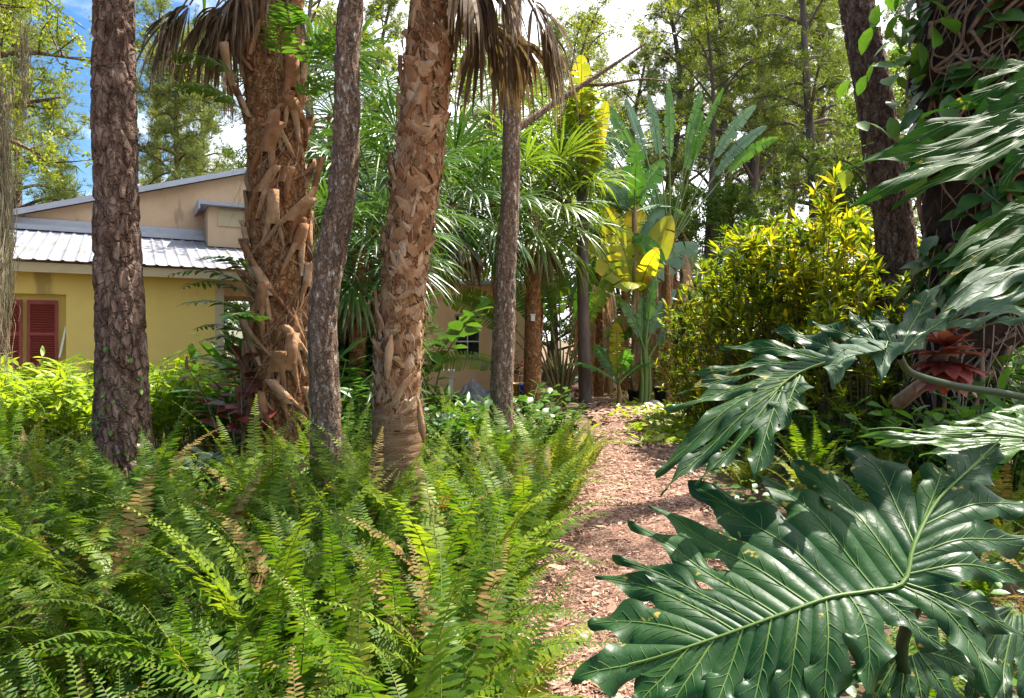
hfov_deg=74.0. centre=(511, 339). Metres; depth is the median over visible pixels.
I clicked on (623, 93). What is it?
pine tree
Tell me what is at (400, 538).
sword fern
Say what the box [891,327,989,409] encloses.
red rosette plant
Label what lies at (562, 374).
travellers palm
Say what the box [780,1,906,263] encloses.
pine tree
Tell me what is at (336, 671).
sword fern
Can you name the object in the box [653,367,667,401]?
nursery pot
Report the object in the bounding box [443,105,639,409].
fan palm
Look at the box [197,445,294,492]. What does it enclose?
sword fern
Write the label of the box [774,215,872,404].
croton bush
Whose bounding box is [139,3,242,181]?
pine tree
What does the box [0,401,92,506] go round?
sword fern
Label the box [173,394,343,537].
arching fern
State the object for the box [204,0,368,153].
pine tree
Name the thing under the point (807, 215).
broadleaf tree
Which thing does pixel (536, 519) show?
sword fern
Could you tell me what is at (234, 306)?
palm fern
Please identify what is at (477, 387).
tarpaulin
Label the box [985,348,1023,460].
understory shrub
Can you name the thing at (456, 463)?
sword fern
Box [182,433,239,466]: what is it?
sword fern
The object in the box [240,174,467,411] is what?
fan palm
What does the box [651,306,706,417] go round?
croton bush
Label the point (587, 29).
broadleaf tree
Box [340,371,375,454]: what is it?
understory shrub
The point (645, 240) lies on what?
banana plant
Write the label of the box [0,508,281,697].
sword fern
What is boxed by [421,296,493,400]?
understory shrub
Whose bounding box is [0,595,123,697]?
sword fern
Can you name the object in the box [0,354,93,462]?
ginger plant
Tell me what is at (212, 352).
understory shrub
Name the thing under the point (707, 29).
broadleaf tree
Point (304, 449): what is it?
sword fern
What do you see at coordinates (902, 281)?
croton bush
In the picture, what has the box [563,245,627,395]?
banana plant
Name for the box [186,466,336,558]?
sword fern
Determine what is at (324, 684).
sword fern
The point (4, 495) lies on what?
sword fern
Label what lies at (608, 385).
banana plant
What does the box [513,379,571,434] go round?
understory shrub
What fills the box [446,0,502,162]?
pine tree
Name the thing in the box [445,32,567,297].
fan palm
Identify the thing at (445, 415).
understory shrub
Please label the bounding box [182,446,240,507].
understory shrub
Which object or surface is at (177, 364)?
ginger plant
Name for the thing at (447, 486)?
sword fern
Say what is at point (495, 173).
fan palm
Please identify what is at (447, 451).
sword fern
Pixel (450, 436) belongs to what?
sword fern
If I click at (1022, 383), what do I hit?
understory shrub
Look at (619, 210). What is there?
broadleaf tree
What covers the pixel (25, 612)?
arching fern
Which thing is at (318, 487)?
sword fern
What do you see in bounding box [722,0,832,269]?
pine tree
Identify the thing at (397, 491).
sword fern
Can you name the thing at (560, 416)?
understory shrub
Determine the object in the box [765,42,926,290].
broadleaf tree
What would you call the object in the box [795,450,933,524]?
sword fern
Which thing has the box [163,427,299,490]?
sword fern
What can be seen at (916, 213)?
pine tree
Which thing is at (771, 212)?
pine tree
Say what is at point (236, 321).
understory shrub
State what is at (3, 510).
sword fern
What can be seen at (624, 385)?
banana plant
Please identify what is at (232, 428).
red rosette plant
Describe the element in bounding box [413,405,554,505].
arching fern
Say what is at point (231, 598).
arching fern
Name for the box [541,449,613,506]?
sword fern
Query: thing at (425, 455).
sword fern
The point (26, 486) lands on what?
sword fern
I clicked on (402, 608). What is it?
sword fern
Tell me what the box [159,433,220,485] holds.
sword fern
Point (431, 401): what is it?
understory shrub
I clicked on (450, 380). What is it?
garden bench
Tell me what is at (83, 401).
ginger plant
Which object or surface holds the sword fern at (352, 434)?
on the ground at (758, 496)
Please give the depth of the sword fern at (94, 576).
3.09 m
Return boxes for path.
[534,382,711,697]
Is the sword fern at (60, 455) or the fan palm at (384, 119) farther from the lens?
the fan palm at (384, 119)
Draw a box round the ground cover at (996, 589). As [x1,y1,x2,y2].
[0,415,1023,697]
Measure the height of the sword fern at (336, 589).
0.874 m
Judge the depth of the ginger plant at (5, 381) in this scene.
8.38 m
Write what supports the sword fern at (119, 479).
on the ground at (758, 496)
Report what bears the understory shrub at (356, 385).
on the ground at (758, 496)
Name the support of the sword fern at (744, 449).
on the ground at (758, 496)
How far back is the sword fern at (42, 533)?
4.13 m
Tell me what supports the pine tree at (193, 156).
on the ground at (758, 496)
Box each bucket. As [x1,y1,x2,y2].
[513,383,521,397]
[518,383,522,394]
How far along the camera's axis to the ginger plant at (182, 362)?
8.46 m
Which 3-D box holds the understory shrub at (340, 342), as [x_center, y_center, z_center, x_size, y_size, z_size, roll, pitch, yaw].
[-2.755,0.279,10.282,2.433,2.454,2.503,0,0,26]
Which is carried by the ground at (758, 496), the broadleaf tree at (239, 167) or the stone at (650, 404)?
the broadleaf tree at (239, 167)
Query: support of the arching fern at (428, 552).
on the ground at (758, 496)
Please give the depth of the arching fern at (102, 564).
3.21 m
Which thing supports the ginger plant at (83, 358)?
on the ground at (758, 496)
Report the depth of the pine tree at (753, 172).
24.61 m
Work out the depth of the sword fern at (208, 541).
3.14 m
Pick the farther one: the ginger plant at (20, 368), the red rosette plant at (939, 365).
the ginger plant at (20, 368)
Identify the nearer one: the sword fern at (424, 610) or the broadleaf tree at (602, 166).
the sword fern at (424, 610)
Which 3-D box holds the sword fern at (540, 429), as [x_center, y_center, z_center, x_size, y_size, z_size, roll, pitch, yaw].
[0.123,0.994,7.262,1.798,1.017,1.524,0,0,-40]
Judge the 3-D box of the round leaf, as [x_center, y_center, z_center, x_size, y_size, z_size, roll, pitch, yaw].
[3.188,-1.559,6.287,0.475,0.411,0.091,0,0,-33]
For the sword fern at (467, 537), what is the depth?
4.44 m
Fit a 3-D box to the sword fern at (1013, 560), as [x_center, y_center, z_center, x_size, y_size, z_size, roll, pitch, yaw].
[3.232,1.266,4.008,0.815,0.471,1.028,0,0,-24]
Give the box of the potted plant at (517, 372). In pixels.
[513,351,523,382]
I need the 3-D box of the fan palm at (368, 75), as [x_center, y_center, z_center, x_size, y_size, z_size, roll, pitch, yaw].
[-3.070,-2.047,12.113,3.871,7.297,3.966,0,0,0]
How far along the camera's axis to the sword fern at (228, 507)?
3.70 m
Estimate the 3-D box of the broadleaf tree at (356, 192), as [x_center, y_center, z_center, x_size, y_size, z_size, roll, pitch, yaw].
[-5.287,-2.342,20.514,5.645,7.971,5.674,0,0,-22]
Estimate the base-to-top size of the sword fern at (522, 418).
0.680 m
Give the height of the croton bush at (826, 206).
3.725 m
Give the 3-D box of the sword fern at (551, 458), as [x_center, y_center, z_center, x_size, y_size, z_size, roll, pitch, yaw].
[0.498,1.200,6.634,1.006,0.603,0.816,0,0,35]
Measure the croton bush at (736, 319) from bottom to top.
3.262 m
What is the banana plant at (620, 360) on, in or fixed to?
on the ground at (758, 496)
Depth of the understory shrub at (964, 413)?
5.86 m
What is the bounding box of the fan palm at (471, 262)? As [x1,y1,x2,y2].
[356,96,565,326]
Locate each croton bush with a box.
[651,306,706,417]
[658,257,749,421]
[670,223,815,444]
[691,207,854,452]
[691,216,809,401]
[726,161,889,453]
[757,206,874,453]
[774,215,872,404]
[794,249,920,473]
[824,234,919,418]
[852,270,921,454]
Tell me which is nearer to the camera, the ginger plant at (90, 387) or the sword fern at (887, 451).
the sword fern at (887, 451)
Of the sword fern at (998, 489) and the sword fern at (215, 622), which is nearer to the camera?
the sword fern at (215, 622)
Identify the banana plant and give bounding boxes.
[553,248,624,393]
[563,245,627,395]
[566,323,662,403]
[567,142,698,390]
[589,186,707,391]
[619,277,679,402]
[632,233,702,403]
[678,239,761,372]
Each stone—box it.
[643,402,653,406]
[649,400,659,404]
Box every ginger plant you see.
[0,346,60,444]
[0,353,34,384]
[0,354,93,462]
[0,357,18,379]
[0,357,93,471]
[0,371,35,444]
[0,375,76,454]
[0,383,14,414]
[2,366,30,403]
[3,352,93,454]
[40,363,93,453]
[43,358,93,441]
[64,381,179,445]
[69,375,93,439]
[77,353,152,386]
[87,356,190,415]
[89,359,174,384]
[91,351,218,454]
[149,347,217,447]
[149,377,194,450]
[150,359,190,377]
[151,357,238,456]
[152,367,243,460]
[177,379,244,448]
[182,357,239,389]
[182,367,235,449]
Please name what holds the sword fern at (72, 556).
on the ground at (758, 496)
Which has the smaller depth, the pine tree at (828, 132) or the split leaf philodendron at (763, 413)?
the split leaf philodendron at (763, 413)
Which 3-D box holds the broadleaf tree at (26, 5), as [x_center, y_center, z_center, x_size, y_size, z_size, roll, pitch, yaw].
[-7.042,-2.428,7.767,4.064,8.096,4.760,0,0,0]
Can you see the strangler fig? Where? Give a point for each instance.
(961, 48)
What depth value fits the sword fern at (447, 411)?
8.33 m
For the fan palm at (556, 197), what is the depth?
17.19 m
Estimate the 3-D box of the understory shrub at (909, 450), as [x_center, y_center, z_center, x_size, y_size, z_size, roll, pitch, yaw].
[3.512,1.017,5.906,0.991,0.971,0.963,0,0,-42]
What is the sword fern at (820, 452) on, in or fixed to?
on the ground at (758, 496)
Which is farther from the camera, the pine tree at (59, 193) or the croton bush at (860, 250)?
the pine tree at (59, 193)
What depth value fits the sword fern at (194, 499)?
5.06 m
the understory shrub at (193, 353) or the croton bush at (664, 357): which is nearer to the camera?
the understory shrub at (193, 353)
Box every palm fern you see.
[153,0,375,115]
[168,255,270,348]
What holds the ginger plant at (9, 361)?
on the ground at (758, 496)
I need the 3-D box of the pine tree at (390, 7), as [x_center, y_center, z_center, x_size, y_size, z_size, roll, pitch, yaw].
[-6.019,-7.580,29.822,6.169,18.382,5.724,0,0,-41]
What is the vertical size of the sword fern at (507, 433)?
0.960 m
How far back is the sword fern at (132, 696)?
2.04 m
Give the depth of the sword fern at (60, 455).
5.80 m
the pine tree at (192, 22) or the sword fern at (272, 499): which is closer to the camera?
the sword fern at (272, 499)
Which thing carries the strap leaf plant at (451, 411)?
on the ground at (758, 496)
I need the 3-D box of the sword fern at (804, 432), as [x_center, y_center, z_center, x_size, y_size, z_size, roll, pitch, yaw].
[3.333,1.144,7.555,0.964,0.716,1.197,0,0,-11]
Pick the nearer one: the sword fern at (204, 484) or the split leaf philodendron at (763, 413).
the split leaf philodendron at (763, 413)
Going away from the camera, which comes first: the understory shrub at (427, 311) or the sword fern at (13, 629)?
the sword fern at (13, 629)
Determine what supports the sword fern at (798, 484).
on the ground at (758, 496)
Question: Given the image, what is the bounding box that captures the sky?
[1,0,921,339]
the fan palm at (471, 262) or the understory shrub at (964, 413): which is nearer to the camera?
the understory shrub at (964, 413)
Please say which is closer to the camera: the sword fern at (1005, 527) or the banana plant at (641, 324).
the sword fern at (1005, 527)
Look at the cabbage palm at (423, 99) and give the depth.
4.67 m
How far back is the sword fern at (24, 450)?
6.13 m
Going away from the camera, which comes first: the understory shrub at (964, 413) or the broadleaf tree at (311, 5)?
the understory shrub at (964, 413)
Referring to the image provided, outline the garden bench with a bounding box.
[433,369,454,396]
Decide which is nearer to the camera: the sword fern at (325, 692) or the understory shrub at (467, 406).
the sword fern at (325, 692)
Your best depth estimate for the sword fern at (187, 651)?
2.45 m
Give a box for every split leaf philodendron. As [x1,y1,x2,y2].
[571,405,1023,697]
[655,59,1023,495]
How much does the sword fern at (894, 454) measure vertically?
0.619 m
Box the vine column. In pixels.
[548,55,610,408]
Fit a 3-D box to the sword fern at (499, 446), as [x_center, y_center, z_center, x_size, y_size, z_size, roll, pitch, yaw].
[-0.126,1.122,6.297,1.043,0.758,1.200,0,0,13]
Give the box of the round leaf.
[838,153,866,191]
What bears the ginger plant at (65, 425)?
on the ground at (758, 496)
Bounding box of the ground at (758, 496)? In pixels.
[0,340,1023,697]
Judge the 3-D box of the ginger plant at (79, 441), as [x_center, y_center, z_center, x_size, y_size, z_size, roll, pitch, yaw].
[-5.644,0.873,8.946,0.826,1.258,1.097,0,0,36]
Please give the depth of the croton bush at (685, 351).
11.19 m
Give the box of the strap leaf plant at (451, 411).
[423,398,475,431]
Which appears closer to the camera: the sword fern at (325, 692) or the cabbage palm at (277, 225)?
the sword fern at (325, 692)
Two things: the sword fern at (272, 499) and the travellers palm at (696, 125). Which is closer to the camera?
the sword fern at (272, 499)
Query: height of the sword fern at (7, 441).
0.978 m
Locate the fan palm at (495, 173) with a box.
[363,155,501,293]
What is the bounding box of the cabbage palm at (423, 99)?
[355,0,578,521]
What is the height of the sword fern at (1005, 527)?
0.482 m
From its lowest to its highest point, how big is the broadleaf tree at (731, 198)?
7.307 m
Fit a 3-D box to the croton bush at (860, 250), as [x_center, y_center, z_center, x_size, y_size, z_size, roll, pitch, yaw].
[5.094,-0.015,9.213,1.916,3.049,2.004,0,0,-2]
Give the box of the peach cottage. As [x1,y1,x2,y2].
[421,281,555,392]
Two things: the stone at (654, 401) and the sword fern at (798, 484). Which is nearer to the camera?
the sword fern at (798, 484)
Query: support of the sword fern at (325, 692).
on the ground at (758, 496)
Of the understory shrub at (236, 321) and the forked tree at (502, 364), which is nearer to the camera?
the forked tree at (502, 364)
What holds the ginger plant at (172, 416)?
on the ground at (758, 496)
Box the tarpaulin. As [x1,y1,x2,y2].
[451,378,489,406]
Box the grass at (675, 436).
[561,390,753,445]
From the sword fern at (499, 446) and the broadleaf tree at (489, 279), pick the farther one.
the broadleaf tree at (489, 279)
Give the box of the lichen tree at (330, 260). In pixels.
[307,0,363,506]
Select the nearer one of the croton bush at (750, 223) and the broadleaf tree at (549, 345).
the croton bush at (750, 223)
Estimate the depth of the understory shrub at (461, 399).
11.18 m
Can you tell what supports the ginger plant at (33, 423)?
on the ground at (758, 496)
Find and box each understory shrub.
[159,342,246,450]
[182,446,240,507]
[188,331,241,388]
[220,288,341,326]
[247,280,442,351]
[337,281,375,349]
[338,329,464,411]
[338,349,366,387]
[339,323,438,394]
[339,336,373,438]
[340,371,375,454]
[419,377,460,416]
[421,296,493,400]
[422,399,492,458]
[422,402,455,450]
[431,392,485,430]
[434,392,472,414]
[456,428,509,460]
[458,394,489,419]
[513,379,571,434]
[519,395,585,451]
[791,406,840,456]
[802,395,904,484]
[844,401,980,504]
[857,347,1023,433]
[910,381,1023,470]
[927,367,1023,500]
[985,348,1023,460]
[986,346,1023,403]
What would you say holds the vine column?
on the ground at (758, 496)
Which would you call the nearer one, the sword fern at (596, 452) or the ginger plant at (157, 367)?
the sword fern at (596, 452)
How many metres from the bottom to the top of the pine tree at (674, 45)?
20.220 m
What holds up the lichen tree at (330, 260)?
on the ground at (758, 496)
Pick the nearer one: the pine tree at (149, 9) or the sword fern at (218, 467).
the sword fern at (218, 467)
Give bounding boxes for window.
[451,311,483,360]
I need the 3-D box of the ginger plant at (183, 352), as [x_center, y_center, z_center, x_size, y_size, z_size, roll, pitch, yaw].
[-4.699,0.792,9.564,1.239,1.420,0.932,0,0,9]
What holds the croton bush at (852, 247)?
on the ground at (758, 496)
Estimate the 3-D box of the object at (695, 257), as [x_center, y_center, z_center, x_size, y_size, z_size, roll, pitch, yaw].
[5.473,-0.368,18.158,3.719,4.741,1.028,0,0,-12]
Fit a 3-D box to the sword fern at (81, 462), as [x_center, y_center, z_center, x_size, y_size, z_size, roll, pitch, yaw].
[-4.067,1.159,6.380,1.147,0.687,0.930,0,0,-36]
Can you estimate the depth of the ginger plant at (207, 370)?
10.07 m
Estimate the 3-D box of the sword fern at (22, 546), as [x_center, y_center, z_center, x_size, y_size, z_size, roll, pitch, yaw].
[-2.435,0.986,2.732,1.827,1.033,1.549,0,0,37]
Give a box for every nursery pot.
[625,365,639,400]
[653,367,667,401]
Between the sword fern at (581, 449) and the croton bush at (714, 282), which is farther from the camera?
the croton bush at (714, 282)
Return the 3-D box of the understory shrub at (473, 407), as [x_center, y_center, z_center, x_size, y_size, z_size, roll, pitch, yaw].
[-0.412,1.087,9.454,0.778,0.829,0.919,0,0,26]
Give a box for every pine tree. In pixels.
[0,0,92,261]
[32,157,75,203]
[82,0,161,498]
[83,0,219,188]
[136,26,245,185]
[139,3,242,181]
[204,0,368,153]
[323,0,408,189]
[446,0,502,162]
[519,3,592,368]
[549,0,648,244]
[596,21,701,333]
[612,0,732,215]
[617,6,748,285]
[643,0,791,257]
[646,0,788,259]
[681,0,854,251]
[721,0,871,260]
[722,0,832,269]
[734,70,808,230]
[739,0,903,258]
[746,0,858,269]
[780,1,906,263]
[826,0,916,165]
[838,0,917,451]
[847,46,918,224]
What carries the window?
in the peach cottage
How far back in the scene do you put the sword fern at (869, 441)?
6.99 m
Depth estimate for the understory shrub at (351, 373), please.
8.21 m
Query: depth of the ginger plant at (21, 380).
8.73 m
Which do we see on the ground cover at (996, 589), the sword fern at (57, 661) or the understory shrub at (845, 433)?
the understory shrub at (845, 433)
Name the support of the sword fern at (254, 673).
on the ground at (758, 496)
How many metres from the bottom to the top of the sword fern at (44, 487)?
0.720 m
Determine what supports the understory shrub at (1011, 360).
on the ground at (758, 496)
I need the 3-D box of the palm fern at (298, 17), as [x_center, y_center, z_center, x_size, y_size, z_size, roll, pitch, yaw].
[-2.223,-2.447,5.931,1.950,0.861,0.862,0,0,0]
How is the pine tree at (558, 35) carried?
on the ground at (758, 496)
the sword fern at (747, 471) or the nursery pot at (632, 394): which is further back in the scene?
the nursery pot at (632, 394)
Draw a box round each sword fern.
[0,375,309,573]
[0,395,62,467]
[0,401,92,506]
[0,426,80,486]
[0,439,115,514]
[0,449,75,540]
[0,453,44,516]
[0,462,80,557]
[0,462,91,542]
[0,462,193,648]
[0,467,164,627]
[0,469,89,576]
[0,479,547,697]
[0,482,71,541]
[0,482,115,594]
[0,487,235,652]
[0,502,130,555]
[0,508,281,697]
[0,593,93,697]
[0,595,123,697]
[0,615,308,697]
[0,621,41,647]
[2,428,205,566]
[9,426,91,484]
[9,632,170,697]
[11,520,361,697]
[22,680,149,697]
[31,441,280,613]
[31,442,87,484]
[38,614,397,697]
[40,455,193,511]
[47,485,356,653]
[101,518,574,697]
[124,686,181,697]
[126,445,229,534]
[132,436,396,596]
[143,577,406,697]
[151,473,469,651]
[154,473,615,694]
[156,434,197,459]
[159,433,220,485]
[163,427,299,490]
[169,433,298,498]
[172,538,588,697]
[174,450,247,548]
[177,422,449,573]
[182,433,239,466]
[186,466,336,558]
[188,394,244,457]
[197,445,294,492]
[216,427,395,533]
[231,647,447,697]
[244,492,323,548]
[248,411,477,552]
[265,411,369,490]
[272,476,501,620]
[273,406,493,503]
[285,390,371,466]
[298,422,429,469]
[299,397,461,479]
[315,447,460,545]
[324,501,619,697]
[352,436,480,475]
[358,467,478,571]
[369,420,541,515]
[412,499,475,557]
[413,444,616,621]
[414,438,621,553]
[424,382,516,443]
[424,418,491,466]
[426,439,500,496]
[428,457,475,524]
[439,388,598,459]
[446,398,563,469]
[449,436,599,561]
[457,424,534,481]
[480,411,528,442]
[507,446,608,537]
[509,407,574,458]
[513,400,600,451]
[521,432,617,476]
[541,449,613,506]
[542,425,602,467]
[547,418,620,469]
[718,439,788,493]
[721,437,787,476]
[740,414,880,477]
[752,412,845,458]
[760,477,864,505]
[766,441,850,489]
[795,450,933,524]
[827,401,969,462]
[842,427,919,464]
[843,455,923,493]
[855,442,921,485]
[859,622,1017,697]
[885,626,959,683]
[898,445,1022,493]
[921,446,1023,534]
[958,531,1023,612]
[973,518,1023,567]
[984,521,1023,573]
[986,468,1023,526]
[989,585,1023,615]
[994,600,1021,697]
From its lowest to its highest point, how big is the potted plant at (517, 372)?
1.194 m
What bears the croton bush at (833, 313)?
on the ground at (758, 496)
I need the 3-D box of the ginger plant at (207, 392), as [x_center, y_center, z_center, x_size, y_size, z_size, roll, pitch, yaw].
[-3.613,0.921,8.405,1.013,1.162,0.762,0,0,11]
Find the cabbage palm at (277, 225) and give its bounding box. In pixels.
[136,0,406,497]
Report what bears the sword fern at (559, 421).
on the ground at (758, 496)
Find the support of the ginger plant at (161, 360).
on the ground at (758, 496)
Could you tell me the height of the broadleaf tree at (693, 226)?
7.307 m
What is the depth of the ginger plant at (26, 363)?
9.72 m
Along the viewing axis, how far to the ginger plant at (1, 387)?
7.64 m
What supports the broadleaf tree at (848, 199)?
on the ground at (758, 496)
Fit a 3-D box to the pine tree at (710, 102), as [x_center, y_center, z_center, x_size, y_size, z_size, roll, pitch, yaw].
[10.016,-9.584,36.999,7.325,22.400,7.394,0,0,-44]
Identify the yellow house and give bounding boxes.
[0,167,358,426]
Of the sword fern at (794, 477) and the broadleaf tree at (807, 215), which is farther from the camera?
the broadleaf tree at (807, 215)
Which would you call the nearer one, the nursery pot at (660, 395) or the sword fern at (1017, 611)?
the sword fern at (1017, 611)
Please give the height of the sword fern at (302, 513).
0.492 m
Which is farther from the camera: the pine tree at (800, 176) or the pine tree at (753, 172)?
the pine tree at (800, 176)
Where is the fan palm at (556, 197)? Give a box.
[477,90,626,358]
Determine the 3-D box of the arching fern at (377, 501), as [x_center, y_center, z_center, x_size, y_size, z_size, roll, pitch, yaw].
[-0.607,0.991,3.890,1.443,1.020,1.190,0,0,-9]
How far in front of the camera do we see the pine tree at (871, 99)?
7.84 m
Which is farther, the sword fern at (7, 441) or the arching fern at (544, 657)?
the sword fern at (7, 441)
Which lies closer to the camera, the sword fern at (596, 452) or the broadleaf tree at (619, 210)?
the sword fern at (596, 452)
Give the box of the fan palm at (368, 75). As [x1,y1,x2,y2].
[220,8,400,346]
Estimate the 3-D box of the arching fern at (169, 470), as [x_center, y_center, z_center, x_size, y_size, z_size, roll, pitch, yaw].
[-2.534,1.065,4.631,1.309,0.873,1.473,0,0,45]
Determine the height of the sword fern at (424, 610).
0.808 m
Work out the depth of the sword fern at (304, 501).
3.90 m
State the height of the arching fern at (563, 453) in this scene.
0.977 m
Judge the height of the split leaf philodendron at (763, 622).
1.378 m
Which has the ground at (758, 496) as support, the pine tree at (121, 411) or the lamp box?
the pine tree at (121, 411)
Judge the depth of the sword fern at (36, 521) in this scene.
4.23 m
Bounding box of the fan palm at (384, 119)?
[305,72,493,366]
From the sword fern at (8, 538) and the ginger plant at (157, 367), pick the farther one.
the ginger plant at (157, 367)
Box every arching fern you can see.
[0,434,44,491]
[0,459,256,639]
[0,520,125,626]
[19,426,230,517]
[82,453,424,686]
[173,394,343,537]
[258,418,531,571]
[280,534,597,697]
[310,457,613,634]
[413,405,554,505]
[452,431,633,563]
[493,401,612,481]
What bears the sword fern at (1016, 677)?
on the ground at (758, 496)
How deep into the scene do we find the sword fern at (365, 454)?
6.59 m
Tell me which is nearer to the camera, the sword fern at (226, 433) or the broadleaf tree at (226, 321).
the sword fern at (226, 433)
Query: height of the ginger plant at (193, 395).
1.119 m
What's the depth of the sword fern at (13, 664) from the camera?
2.45 m
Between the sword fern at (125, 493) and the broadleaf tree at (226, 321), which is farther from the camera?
the broadleaf tree at (226, 321)
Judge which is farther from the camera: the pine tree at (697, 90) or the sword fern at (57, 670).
the pine tree at (697, 90)
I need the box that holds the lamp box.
[530,314,535,320]
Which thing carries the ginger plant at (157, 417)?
on the ground at (758, 496)
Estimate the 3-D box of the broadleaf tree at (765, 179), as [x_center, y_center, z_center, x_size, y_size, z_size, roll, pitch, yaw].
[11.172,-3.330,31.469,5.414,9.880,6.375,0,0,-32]
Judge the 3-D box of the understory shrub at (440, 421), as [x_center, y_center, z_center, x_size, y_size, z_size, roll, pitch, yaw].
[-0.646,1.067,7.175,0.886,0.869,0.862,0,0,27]
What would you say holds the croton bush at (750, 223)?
on the ground at (758, 496)
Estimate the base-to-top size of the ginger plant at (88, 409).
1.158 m
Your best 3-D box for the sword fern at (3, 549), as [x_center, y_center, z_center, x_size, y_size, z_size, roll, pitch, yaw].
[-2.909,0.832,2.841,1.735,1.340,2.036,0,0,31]
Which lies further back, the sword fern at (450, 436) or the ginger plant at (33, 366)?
the ginger plant at (33, 366)
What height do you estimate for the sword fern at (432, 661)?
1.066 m
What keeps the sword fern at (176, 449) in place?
on the ground at (758, 496)
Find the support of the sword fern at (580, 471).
on the ground at (758, 496)
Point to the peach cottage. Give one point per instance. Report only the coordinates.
(479, 342)
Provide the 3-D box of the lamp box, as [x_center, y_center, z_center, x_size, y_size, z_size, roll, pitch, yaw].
[0.453,-0.474,14.750,0.120,0.150,0.110,0,0,0]
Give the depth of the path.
5.19 m
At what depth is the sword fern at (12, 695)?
2.08 m
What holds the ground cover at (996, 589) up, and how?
on the ground at (758, 496)
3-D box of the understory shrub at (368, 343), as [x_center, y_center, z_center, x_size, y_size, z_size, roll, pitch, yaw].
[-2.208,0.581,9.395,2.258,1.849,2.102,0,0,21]
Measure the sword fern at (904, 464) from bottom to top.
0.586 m
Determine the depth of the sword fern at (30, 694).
2.24 m
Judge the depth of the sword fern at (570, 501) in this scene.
5.19 m
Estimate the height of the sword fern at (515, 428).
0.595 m
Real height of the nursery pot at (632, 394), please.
0.866 m
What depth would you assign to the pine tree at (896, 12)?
29.97 m
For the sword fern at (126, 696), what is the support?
on the ground at (758, 496)
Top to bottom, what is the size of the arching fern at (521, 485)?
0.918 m
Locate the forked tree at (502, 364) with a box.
[489,0,669,440]
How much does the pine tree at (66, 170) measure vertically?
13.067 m
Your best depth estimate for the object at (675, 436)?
11.29 m
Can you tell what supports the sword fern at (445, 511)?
on the ground at (758, 496)
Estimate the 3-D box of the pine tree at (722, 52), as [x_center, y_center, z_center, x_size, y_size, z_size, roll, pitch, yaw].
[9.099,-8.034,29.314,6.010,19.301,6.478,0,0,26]
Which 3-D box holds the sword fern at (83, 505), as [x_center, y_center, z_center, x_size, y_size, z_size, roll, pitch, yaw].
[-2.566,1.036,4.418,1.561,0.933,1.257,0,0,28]
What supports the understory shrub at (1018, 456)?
on the ground at (758, 496)
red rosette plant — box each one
[179,352,279,459]
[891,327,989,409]
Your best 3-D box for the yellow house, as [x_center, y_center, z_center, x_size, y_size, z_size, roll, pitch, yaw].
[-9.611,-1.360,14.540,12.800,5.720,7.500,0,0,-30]
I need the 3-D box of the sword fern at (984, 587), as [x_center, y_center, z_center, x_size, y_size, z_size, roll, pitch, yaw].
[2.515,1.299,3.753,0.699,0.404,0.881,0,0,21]
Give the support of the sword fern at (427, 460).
on the ground at (758, 496)
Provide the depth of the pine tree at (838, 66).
20.89 m
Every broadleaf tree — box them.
[0,0,92,182]
[135,0,409,164]
[222,128,306,324]
[224,162,249,363]
[237,137,381,335]
[441,136,491,280]
[451,0,646,277]
[479,168,631,381]
[556,154,647,375]
[556,183,662,368]
[608,0,852,366]
[620,179,742,354]
[662,173,798,342]
[692,162,789,255]
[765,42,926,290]
[782,181,869,261]
[796,148,921,324]
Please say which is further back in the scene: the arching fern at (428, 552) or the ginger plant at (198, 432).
the ginger plant at (198, 432)
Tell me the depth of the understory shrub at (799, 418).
8.14 m
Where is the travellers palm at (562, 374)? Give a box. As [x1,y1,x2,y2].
[427,252,678,405]
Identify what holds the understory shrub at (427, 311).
on the ground at (758, 496)
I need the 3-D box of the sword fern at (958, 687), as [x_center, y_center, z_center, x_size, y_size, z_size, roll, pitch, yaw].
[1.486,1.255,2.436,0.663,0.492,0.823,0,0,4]
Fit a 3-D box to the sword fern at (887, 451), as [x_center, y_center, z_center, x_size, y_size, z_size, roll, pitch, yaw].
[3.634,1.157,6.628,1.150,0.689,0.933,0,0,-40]
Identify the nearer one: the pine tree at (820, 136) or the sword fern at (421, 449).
the sword fern at (421, 449)
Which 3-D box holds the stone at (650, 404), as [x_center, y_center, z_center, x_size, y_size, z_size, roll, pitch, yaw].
[2.932,1.420,14.600,0.250,0.144,0.234,0,0,0]
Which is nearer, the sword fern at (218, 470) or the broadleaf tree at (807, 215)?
the sword fern at (218, 470)
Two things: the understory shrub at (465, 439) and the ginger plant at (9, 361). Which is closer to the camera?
the understory shrub at (465, 439)
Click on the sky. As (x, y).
(80, 10)
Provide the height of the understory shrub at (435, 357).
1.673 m
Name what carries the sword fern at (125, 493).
on the ground at (758, 496)
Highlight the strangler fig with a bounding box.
[827,0,1023,488]
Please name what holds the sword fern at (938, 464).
on the ground at (758, 496)
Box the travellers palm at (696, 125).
[564,82,777,396]
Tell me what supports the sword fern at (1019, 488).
on the ground at (758, 496)
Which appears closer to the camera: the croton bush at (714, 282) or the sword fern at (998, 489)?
the sword fern at (998, 489)
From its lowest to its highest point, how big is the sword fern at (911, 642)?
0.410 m

